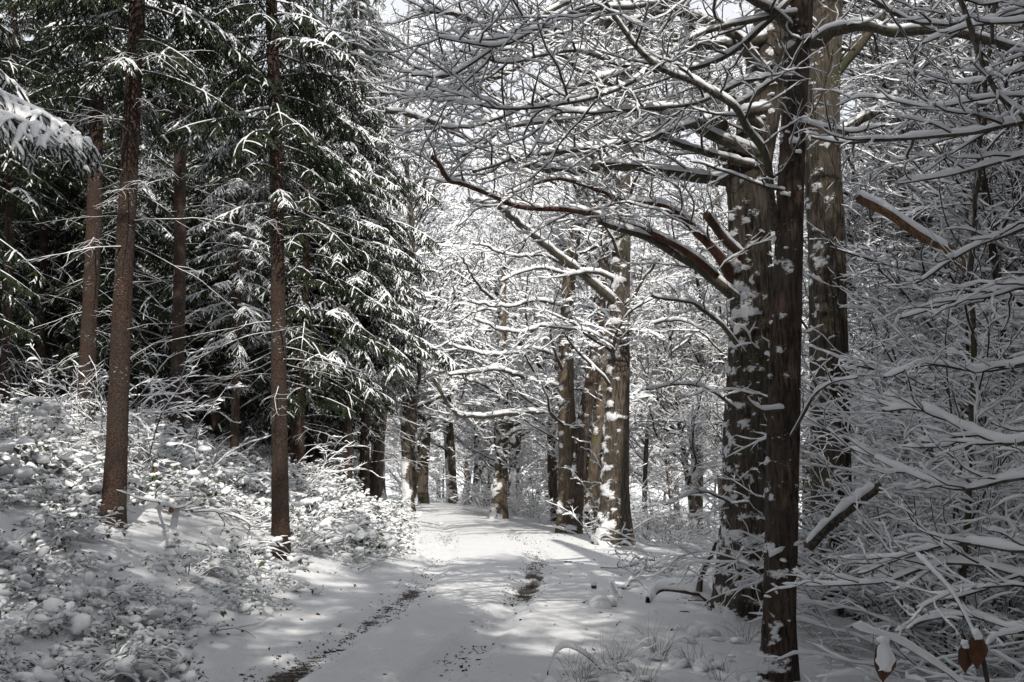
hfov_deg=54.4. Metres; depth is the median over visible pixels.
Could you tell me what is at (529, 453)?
bare tree
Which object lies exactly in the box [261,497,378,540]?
bramble bush
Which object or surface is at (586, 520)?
bare tree
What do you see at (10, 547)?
bramble bush
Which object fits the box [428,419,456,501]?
bare tree
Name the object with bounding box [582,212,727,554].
bare tree
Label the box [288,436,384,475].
snowy shrub
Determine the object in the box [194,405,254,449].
snowy shrub
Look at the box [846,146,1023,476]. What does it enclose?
bare tree
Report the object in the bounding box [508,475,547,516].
snowy shrub
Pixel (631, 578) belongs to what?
fallen branch
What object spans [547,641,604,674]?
arched bramble
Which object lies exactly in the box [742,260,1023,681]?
hazel bush
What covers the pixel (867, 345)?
bare tree
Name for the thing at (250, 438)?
snowy shrub
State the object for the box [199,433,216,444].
bramble bush
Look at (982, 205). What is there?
bare tree
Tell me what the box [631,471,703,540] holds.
snowy shrub
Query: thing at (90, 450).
bramble bush
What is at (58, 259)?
spruce tree
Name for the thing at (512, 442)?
bare tree
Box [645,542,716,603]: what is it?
branch
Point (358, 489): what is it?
bramble bush
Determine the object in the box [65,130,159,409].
spruce tree
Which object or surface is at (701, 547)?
snowy shrub
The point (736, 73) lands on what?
bare tree
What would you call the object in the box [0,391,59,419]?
bramble bush
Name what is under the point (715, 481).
bare tree
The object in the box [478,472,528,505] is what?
snowy shrub
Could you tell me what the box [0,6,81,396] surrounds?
spruce tree
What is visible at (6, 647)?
bramble bush
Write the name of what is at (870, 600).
holly bush
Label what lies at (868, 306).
hazel bush
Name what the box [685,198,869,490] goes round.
bare tree
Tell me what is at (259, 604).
bramble bush
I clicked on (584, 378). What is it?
bare tree
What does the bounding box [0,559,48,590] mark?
bramble bush
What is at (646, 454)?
bare tree
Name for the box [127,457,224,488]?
bramble bush
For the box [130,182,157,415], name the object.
spruce tree
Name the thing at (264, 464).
bramble bush
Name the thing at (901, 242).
bare tree
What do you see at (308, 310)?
spruce tree
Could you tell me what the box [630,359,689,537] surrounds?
bare tree
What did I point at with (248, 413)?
spruce tree
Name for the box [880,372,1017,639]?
hazel bush
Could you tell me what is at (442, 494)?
snowy shrub
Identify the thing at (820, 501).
hazel bush
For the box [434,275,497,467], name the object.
bare tree
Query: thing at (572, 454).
maple tree
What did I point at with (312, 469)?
bramble bush
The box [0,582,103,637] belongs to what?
bramble bush
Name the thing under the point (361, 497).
bramble bush
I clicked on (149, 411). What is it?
snowy shrub
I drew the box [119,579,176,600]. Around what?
bramble bush
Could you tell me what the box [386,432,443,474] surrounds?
bare tree
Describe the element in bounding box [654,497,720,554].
snowy shrub
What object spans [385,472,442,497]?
snowy shrub
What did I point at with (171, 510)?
fallen branch
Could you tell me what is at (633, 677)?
grass tuft
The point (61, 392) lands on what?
spruce tree
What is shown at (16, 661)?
bramble bush
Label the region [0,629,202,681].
bramble bush
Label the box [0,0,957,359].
sky
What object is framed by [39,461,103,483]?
bramble bush
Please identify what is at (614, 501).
ash tree
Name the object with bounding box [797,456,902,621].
holly bush
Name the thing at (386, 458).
bare tree
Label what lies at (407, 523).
bramble bush
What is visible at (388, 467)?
bare tree
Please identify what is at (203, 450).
bramble bush
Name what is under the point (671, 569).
fallen branch
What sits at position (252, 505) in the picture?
bramble bush
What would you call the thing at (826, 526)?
fallen limb
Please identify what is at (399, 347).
spruce tree
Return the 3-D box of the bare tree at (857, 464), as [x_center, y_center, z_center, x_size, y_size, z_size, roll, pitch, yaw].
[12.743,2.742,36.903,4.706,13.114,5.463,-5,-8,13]
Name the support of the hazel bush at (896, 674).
on the ground
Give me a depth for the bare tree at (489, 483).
90.00 m
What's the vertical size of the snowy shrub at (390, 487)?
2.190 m
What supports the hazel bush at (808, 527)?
on the ground
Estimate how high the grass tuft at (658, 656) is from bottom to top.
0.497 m
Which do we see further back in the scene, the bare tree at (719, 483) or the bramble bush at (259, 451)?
the bare tree at (719, 483)
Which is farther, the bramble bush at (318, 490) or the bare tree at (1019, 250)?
the bramble bush at (318, 490)
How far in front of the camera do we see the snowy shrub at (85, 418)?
17.21 m
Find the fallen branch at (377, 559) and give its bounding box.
[339,540,413,569]
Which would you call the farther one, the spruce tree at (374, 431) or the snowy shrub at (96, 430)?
the spruce tree at (374, 431)
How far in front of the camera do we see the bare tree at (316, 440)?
40.61 m
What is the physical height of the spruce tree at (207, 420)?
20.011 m
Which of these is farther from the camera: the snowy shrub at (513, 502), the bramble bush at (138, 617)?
the snowy shrub at (513, 502)
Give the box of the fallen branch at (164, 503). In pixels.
[116,462,203,512]
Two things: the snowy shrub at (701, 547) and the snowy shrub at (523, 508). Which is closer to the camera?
the snowy shrub at (701, 547)
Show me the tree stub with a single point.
(593, 584)
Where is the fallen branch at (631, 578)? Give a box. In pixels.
[622,559,647,589]
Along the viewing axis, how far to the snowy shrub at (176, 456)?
18.22 m
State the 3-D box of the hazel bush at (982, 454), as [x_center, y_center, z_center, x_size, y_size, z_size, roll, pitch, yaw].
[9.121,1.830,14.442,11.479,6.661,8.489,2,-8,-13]
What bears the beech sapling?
on the ground
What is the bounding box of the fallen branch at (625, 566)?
[600,550,649,572]
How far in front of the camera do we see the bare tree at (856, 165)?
25.13 m
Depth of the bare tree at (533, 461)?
88.39 m
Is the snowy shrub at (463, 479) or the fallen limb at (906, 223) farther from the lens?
the snowy shrub at (463, 479)
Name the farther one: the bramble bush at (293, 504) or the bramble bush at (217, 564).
the bramble bush at (293, 504)
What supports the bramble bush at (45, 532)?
on the ground
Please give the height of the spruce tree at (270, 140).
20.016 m
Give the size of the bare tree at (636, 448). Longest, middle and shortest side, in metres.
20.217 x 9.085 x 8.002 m
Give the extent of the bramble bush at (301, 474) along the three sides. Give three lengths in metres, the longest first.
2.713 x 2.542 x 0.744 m
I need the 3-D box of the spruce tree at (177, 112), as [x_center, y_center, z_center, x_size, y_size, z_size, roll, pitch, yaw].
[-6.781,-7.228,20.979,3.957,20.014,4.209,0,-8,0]
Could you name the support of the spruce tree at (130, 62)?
on the ground
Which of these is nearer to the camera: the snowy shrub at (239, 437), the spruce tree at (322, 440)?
the spruce tree at (322, 440)
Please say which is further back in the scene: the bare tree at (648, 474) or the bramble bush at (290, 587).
the bare tree at (648, 474)
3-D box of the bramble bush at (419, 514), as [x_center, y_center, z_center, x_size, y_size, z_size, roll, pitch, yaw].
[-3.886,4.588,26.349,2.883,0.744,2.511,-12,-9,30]
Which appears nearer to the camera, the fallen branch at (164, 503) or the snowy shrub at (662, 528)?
the fallen branch at (164, 503)
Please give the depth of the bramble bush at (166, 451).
17.57 m
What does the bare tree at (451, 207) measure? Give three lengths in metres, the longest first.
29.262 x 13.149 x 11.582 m
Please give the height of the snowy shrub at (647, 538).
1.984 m
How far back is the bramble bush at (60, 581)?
9.13 m
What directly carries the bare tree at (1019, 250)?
on the ground
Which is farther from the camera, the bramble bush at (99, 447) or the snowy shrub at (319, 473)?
the snowy shrub at (319, 473)
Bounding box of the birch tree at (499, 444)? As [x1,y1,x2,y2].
[448,211,552,518]
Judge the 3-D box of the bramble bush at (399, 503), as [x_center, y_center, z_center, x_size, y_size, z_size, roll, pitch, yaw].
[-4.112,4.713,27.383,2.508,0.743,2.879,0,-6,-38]
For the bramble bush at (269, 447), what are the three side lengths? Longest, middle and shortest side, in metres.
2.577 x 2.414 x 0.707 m
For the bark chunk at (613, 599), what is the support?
on the ground
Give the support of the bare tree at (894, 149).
on the ground
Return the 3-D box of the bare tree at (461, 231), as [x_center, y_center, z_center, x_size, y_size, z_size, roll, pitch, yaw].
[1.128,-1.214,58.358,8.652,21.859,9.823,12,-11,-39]
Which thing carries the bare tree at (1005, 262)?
on the ground
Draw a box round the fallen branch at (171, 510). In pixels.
[168,501,177,512]
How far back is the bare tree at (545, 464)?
64.74 m
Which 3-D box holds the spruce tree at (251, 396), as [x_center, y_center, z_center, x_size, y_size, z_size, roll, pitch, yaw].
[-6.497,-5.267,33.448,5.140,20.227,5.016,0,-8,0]
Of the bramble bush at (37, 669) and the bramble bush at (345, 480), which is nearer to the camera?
the bramble bush at (37, 669)
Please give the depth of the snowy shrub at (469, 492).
57.88 m
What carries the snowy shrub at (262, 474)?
on the ground
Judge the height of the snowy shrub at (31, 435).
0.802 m
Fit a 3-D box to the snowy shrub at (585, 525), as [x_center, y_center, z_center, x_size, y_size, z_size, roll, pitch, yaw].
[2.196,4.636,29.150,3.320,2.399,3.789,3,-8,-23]
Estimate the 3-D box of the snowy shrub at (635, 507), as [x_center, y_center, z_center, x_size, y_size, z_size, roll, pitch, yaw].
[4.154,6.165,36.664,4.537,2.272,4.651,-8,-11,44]
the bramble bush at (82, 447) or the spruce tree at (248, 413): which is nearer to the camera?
the bramble bush at (82, 447)
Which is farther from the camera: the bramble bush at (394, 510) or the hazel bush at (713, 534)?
the bramble bush at (394, 510)
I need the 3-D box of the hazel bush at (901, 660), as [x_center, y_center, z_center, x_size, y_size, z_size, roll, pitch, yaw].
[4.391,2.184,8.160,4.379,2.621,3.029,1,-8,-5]
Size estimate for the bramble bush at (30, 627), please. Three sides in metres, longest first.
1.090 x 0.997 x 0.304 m
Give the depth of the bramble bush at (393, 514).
24.12 m
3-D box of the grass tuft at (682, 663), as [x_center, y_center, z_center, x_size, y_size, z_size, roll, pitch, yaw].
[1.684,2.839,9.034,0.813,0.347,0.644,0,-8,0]
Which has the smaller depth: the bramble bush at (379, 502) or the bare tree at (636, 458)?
the bramble bush at (379, 502)
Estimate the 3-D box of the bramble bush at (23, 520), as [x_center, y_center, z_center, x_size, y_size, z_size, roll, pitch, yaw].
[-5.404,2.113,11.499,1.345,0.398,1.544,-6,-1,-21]
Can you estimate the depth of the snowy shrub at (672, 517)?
42.35 m
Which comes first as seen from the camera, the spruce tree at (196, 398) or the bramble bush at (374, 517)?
the bramble bush at (374, 517)
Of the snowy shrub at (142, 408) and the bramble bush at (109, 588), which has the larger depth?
the snowy shrub at (142, 408)
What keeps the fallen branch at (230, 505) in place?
on the ground
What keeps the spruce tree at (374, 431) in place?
on the ground
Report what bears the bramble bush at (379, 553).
on the ground
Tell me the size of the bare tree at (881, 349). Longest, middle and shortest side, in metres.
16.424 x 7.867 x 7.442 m
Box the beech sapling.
[851,551,989,681]
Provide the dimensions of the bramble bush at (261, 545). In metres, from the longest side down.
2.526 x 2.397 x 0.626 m
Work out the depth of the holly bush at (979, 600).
9.19 m
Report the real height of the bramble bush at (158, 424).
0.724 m
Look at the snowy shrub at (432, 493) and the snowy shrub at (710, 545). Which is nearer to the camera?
the snowy shrub at (710, 545)
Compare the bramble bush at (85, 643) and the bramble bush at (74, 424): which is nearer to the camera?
the bramble bush at (85, 643)
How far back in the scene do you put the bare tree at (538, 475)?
80.78 m
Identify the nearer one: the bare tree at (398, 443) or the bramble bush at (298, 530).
the bramble bush at (298, 530)
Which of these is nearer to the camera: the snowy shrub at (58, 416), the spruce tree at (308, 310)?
the snowy shrub at (58, 416)
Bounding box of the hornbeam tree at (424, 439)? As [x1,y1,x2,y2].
[391,229,474,503]
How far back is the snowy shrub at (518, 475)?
44.06 m
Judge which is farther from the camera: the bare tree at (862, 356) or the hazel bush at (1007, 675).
the bare tree at (862, 356)
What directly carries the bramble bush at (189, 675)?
on the ground
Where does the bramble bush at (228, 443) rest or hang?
on the ground
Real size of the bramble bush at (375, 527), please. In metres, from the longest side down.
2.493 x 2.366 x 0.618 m
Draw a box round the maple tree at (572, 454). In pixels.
[420,36,675,533]
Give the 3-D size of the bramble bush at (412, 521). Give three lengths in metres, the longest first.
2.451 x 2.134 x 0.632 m
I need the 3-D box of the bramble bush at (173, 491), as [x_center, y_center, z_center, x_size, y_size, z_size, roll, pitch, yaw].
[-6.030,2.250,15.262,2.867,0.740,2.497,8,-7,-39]
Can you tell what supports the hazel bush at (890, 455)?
on the ground
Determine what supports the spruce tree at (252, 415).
on the ground
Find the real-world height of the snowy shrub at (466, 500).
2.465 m
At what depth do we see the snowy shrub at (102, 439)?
17.57 m
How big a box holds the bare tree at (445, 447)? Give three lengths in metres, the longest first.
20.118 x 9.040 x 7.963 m
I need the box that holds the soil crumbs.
[244,533,554,681]
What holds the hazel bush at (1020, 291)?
on the ground
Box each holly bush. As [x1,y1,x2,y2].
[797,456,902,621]
[800,489,1019,675]
[837,456,1017,639]
[908,491,1023,671]
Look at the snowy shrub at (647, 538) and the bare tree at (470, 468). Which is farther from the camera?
the bare tree at (470, 468)
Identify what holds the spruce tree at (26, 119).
on the ground
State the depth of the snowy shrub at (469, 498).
67.02 m
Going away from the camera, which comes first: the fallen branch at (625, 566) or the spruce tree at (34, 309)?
the fallen branch at (625, 566)
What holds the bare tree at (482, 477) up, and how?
on the ground
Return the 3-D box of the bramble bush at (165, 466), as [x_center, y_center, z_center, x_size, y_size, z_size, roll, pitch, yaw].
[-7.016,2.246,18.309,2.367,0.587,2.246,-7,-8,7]
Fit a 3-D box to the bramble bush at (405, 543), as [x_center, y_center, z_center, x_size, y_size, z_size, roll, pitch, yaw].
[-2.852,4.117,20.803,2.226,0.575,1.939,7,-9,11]
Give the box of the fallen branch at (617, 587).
[611,579,639,598]
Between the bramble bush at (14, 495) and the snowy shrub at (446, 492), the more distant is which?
the snowy shrub at (446, 492)
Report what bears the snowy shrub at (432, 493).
on the ground
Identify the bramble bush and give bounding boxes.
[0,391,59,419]
[0,397,65,440]
[0,412,36,440]
[0,418,62,485]
[0,430,104,471]
[0,440,47,476]
[0,464,174,508]
[0,481,52,505]
[0,482,37,508]
[0,528,26,556]
[0,545,55,572]
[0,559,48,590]
[0,579,30,601]
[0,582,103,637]
[0,614,55,657]
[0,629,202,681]
[0,645,13,664]
[0,652,81,681]
[0,664,43,681]
[1,404,106,426]
[1,439,52,466]
[1,647,30,669]
[2,392,81,425]
[6,572,71,615]
[7,489,97,514]
[8,403,133,447]
[10,502,104,542]
[11,505,132,555]
[12,417,88,453]
[15,559,152,610]
[21,539,115,584]
[25,471,142,507]
[29,598,164,637]
[30,652,210,681]
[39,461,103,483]
[45,441,128,473]
[45,626,204,662]
[47,465,212,514]
[63,427,104,465]
[66,439,102,453]
[74,596,200,640]
[81,650,160,678]
[91,465,189,485]
[91,599,228,648]
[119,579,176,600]
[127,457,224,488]
[128,420,193,464]
[129,454,180,468]
[130,466,235,505]
[131,438,228,479]
[136,420,169,433]
[138,543,260,583]
[149,422,192,448]
[156,576,266,609]
[158,526,313,572]
[161,451,244,482]
[168,465,229,489]
[184,418,210,432]
[184,424,213,453]
[185,484,251,508]
[189,488,290,519]
[190,577,300,617]
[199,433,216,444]
[201,465,270,498]
[206,486,306,523]
[207,445,225,452]
[211,442,270,456]
[213,437,239,449]
[219,443,259,461]
[223,456,248,480]
[224,465,262,487]
[225,483,314,516]
[228,468,302,499]
[235,561,323,595]
[236,457,303,488]
[247,454,271,472]
[249,445,270,459]
[253,516,354,553]
[254,463,310,473]
[258,444,271,458]
[259,501,365,539]
[260,485,359,515]
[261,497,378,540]
[267,459,312,489]
[268,494,359,504]
[289,502,379,529]
[290,485,347,502]
[290,511,390,530]
[295,475,355,495]
[296,516,404,560]
[298,460,334,487]
[303,513,420,555]
[305,502,386,532]
[312,496,398,518]
[319,476,342,488]
[324,529,407,558]
[329,483,377,504]
[331,473,363,489]
[341,481,363,493]
[348,498,408,518]
[359,495,407,512]
[362,511,413,528]
[375,514,409,535]
[379,532,422,550]
[381,497,413,522]
[383,508,417,531]
[384,522,416,541]
[385,500,421,518]
[387,519,420,538]
[393,510,422,530]
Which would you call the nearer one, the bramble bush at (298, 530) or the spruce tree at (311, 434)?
the bramble bush at (298, 530)
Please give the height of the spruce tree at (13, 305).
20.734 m
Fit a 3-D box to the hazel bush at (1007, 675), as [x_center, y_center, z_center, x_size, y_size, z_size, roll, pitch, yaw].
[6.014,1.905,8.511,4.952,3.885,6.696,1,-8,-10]
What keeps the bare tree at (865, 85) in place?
on the ground
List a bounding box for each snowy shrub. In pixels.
[0,342,241,433]
[0,349,103,406]
[0,397,66,454]
[0,402,50,427]
[1,421,61,463]
[6,398,81,427]
[9,409,83,448]
[20,399,100,434]
[20,416,79,465]
[30,340,270,480]
[30,362,143,449]
[47,415,92,442]
[49,415,94,450]
[53,415,135,448]
[88,419,134,446]
[97,386,166,424]
[146,375,289,484]
[147,440,186,467]
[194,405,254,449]
[224,421,263,446]
[229,416,261,452]
[240,426,384,490]
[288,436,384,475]
[342,460,400,494]
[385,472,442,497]
[386,473,401,494]
[388,467,445,502]
[428,470,492,504]
[428,478,445,502]
[429,446,546,505]
[430,472,461,502]
[450,437,557,514]
[457,480,490,505]
[457,485,490,505]
[458,454,525,505]
[463,445,556,503]
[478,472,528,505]
[479,461,546,512]
[507,464,557,517]
[507,482,544,514]
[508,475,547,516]
[508,479,585,523]
[520,462,548,512]
[520,466,548,509]
[529,458,640,534]
[545,436,717,537]
[583,479,656,531]
[630,492,705,545]
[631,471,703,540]
[631,487,718,545]
[633,476,713,553]
[633,494,706,543]
[635,468,721,548]
[649,495,711,545]
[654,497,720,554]
[659,465,810,551]
[674,529,717,554]
[697,493,802,555]
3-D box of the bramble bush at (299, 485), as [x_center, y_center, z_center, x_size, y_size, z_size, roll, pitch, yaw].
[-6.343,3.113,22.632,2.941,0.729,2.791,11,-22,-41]
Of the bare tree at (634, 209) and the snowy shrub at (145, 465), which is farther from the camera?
the bare tree at (634, 209)
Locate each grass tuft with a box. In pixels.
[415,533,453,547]
[531,635,626,681]
[575,630,656,673]
[603,651,671,681]
[629,612,691,659]
[658,636,735,671]
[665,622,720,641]
[679,648,762,681]
[711,601,762,642]
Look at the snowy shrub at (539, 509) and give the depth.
37.19 m
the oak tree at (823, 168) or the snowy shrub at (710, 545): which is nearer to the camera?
the oak tree at (823, 168)
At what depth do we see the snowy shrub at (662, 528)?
31.50 m
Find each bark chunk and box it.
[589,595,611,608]
[606,595,616,606]
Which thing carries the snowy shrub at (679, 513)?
on the ground
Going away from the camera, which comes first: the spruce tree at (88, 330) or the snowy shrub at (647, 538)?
the spruce tree at (88, 330)
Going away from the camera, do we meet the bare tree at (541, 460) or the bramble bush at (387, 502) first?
the bramble bush at (387, 502)
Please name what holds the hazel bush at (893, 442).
on the ground
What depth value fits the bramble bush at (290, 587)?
12.70 m
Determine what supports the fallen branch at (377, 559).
on the ground
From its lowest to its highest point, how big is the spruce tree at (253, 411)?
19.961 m
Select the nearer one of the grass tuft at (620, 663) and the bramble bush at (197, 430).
the grass tuft at (620, 663)
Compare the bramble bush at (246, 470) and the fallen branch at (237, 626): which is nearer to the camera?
the fallen branch at (237, 626)
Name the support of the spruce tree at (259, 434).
on the ground
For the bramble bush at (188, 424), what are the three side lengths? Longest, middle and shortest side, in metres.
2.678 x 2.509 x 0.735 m
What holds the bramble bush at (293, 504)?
on the ground
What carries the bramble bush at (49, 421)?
on the ground
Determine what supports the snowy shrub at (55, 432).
on the ground
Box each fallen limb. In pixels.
[803,480,882,550]
[856,190,965,270]
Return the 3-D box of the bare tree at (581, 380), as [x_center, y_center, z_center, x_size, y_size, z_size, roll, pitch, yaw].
[2.877,-2.136,34.460,7.805,17.225,8.250,-1,-8,4]
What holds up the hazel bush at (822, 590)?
on the ground
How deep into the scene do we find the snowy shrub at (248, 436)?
30.92 m
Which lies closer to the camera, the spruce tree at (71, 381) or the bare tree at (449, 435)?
the spruce tree at (71, 381)
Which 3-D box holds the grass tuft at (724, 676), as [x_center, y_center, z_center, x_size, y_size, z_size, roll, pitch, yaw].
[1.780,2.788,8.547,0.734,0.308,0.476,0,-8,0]
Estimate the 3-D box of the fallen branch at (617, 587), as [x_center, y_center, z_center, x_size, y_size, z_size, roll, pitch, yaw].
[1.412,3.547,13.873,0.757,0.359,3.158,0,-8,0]
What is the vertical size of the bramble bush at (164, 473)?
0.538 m
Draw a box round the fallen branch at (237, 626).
[217,614,271,637]
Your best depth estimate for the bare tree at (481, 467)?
85.57 m
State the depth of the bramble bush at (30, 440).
14.31 m
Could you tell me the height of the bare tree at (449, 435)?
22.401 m
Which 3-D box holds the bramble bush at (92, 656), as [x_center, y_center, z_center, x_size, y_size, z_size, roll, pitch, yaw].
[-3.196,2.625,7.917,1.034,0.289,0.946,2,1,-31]
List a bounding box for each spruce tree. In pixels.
[0,0,113,406]
[0,0,114,403]
[0,0,191,426]
[0,1,59,346]
[0,4,118,401]
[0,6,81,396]
[0,69,102,181]
[4,0,286,528]
[11,5,75,401]
[11,22,149,404]
[11,167,72,401]
[12,221,100,402]
[32,14,204,423]
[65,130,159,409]
[66,110,148,419]
[76,0,268,458]
[129,139,194,424]
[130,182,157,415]
[131,0,230,423]
[132,0,269,443]
[132,71,263,436]
[134,31,266,426]
[135,156,186,416]
[137,0,269,440]
[148,0,402,560]
[157,1,311,460]
[162,248,247,440]
[188,193,268,444]
[213,1,403,470]
[219,0,410,478]
[223,153,304,454]
[224,159,265,440]
[226,422,268,448]
[228,0,368,463]
[228,1,379,464]
[241,270,268,447]
[250,0,425,489]
[251,20,402,473]
[262,5,359,471]
[287,0,467,496]
[287,245,373,448]
[288,438,359,456]
[331,418,389,482]
[355,88,418,470]
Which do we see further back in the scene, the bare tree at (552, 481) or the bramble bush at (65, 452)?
the bare tree at (552, 481)
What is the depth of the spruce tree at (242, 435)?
51.35 m
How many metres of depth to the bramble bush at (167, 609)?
9.53 m
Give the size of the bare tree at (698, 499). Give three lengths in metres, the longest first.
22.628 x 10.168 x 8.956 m
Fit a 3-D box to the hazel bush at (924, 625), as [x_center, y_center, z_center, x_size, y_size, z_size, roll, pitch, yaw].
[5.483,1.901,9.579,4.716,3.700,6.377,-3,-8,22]
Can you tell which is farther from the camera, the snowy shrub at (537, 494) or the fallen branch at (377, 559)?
the snowy shrub at (537, 494)
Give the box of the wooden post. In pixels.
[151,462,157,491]
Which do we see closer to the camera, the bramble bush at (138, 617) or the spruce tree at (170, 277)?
the bramble bush at (138, 617)
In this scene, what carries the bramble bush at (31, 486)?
on the ground
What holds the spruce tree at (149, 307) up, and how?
on the ground
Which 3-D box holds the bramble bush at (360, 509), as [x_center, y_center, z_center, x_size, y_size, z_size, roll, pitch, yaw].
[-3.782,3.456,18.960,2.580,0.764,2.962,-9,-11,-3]
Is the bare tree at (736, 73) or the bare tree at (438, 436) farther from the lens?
the bare tree at (438, 436)
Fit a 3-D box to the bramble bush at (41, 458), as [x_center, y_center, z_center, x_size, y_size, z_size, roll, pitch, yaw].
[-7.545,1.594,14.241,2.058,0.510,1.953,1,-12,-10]
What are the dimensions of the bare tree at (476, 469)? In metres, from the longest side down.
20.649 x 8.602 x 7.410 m
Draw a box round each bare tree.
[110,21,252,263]
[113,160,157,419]
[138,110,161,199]
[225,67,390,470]
[356,154,459,491]
[358,0,508,499]
[358,17,495,511]
[369,0,489,500]
[369,420,399,472]
[372,0,506,505]
[385,231,492,502]
[385,249,466,456]
[385,259,447,443]
[385,391,401,488]
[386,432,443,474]
[396,171,499,503]
[428,397,456,501]
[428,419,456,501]
[429,351,472,499]
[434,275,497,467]
[437,68,597,521]
[440,122,592,504]
[442,227,534,471]
[445,129,588,453]
[447,235,534,483]
[453,227,516,504]
[454,395,508,504]
[455,393,486,500]
[457,101,580,508]
[461,266,508,489]
[467,213,547,450]
[469,462,494,502]
[479,39,704,529]
[483,222,594,474]
[495,26,726,413]
[508,435,546,484]
[520,432,546,511]
[522,276,556,512]
[522,347,551,485]
[523,240,585,472]
[524,259,594,527]
[526,344,579,478]
[543,275,632,520]
[576,0,807,550]
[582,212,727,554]
[594,68,809,477]
[629,251,691,539]
[629,267,684,478]
[629,335,661,484]
[629,371,687,506]
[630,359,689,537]
[631,371,711,523]
[633,345,692,509]
[642,5,869,443]
[648,358,712,538]
[650,469,666,508]
[670,269,721,521]
[675,0,1018,534]
[681,287,723,486]
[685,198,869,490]
[686,395,720,487]
[690,357,716,485]
[703,442,716,514]
[707,0,1023,493]
[717,120,863,556]
[749,0,1023,499]
[799,331,872,516]
[801,1,1023,482]
[803,0,1023,506]
[804,0,1023,430]
[807,282,882,480]
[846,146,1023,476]
[849,280,894,482]
[852,102,894,289]
[986,177,1023,258]
[998,164,1023,273]
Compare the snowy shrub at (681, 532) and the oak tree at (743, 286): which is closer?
the oak tree at (743, 286)
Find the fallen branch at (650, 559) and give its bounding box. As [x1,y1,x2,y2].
[630,550,694,576]
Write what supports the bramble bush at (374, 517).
on the ground
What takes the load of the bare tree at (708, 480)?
on the ground
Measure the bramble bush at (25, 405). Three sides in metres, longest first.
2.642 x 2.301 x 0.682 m
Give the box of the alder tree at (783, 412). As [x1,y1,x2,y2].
[309,0,1023,681]
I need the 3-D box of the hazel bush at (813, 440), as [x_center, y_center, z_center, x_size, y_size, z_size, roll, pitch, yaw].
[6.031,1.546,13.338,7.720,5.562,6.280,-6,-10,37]
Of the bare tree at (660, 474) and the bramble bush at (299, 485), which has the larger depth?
the bare tree at (660, 474)
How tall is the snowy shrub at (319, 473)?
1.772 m
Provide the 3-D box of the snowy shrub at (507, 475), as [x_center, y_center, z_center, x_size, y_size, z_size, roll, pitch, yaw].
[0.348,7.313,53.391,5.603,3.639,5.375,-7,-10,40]
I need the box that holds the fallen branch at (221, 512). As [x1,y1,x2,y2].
[191,506,261,534]
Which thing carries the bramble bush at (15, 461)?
on the ground
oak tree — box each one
[347,0,1023,620]
[805,0,982,620]
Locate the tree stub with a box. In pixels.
[591,581,596,588]
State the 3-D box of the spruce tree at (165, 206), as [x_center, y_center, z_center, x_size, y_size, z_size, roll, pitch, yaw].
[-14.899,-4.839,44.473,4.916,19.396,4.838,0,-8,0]
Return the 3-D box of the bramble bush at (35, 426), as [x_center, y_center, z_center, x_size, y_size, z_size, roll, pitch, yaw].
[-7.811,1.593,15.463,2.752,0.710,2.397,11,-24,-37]
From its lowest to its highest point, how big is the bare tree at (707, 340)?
18.133 m
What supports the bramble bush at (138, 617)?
on the ground
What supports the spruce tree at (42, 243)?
on the ground
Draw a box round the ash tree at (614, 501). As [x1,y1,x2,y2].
[460,2,721,545]
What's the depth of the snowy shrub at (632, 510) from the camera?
27.30 m
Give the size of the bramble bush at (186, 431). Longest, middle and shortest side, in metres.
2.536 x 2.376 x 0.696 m
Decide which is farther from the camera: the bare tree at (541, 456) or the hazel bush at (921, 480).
the bare tree at (541, 456)
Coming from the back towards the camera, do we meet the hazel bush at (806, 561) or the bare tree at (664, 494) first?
the bare tree at (664, 494)
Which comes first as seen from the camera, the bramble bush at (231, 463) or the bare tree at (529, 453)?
the bramble bush at (231, 463)
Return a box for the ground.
[0,395,1009,681]
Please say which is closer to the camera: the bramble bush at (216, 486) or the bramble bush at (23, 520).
the bramble bush at (23, 520)
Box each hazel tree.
[766,0,1023,681]
[873,3,1023,609]
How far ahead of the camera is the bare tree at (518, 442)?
53.02 m
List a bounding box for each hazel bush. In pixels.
[593,206,1023,665]
[594,293,1023,629]
[640,159,1023,651]
[671,293,1023,639]
[688,287,1022,647]
[694,324,974,621]
[697,296,1023,681]
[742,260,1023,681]
[761,319,1023,644]
[767,250,1023,655]
[798,529,1023,681]
[845,458,1023,678]
[851,328,1022,608]
[851,382,961,508]
[851,449,1023,681]
[859,290,1023,592]
[866,317,1023,639]
[866,493,1023,678]
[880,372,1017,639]
[887,418,1023,574]
[936,488,1023,677]
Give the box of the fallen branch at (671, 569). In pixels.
[631,549,686,577]
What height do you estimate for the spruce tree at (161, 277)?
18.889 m
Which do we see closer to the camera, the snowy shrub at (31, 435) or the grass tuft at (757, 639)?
the grass tuft at (757, 639)
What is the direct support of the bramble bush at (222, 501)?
on the ground
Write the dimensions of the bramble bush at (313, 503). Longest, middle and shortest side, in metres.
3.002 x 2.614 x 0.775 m
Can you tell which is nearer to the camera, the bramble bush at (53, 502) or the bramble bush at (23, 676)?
the bramble bush at (23, 676)
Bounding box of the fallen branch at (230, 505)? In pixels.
[214,477,296,552]
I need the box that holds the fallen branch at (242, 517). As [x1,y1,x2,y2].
[190,494,270,534]
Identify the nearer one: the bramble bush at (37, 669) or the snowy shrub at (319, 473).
the bramble bush at (37, 669)
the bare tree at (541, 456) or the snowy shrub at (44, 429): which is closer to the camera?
the snowy shrub at (44, 429)
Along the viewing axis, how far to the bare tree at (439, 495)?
119.35 m

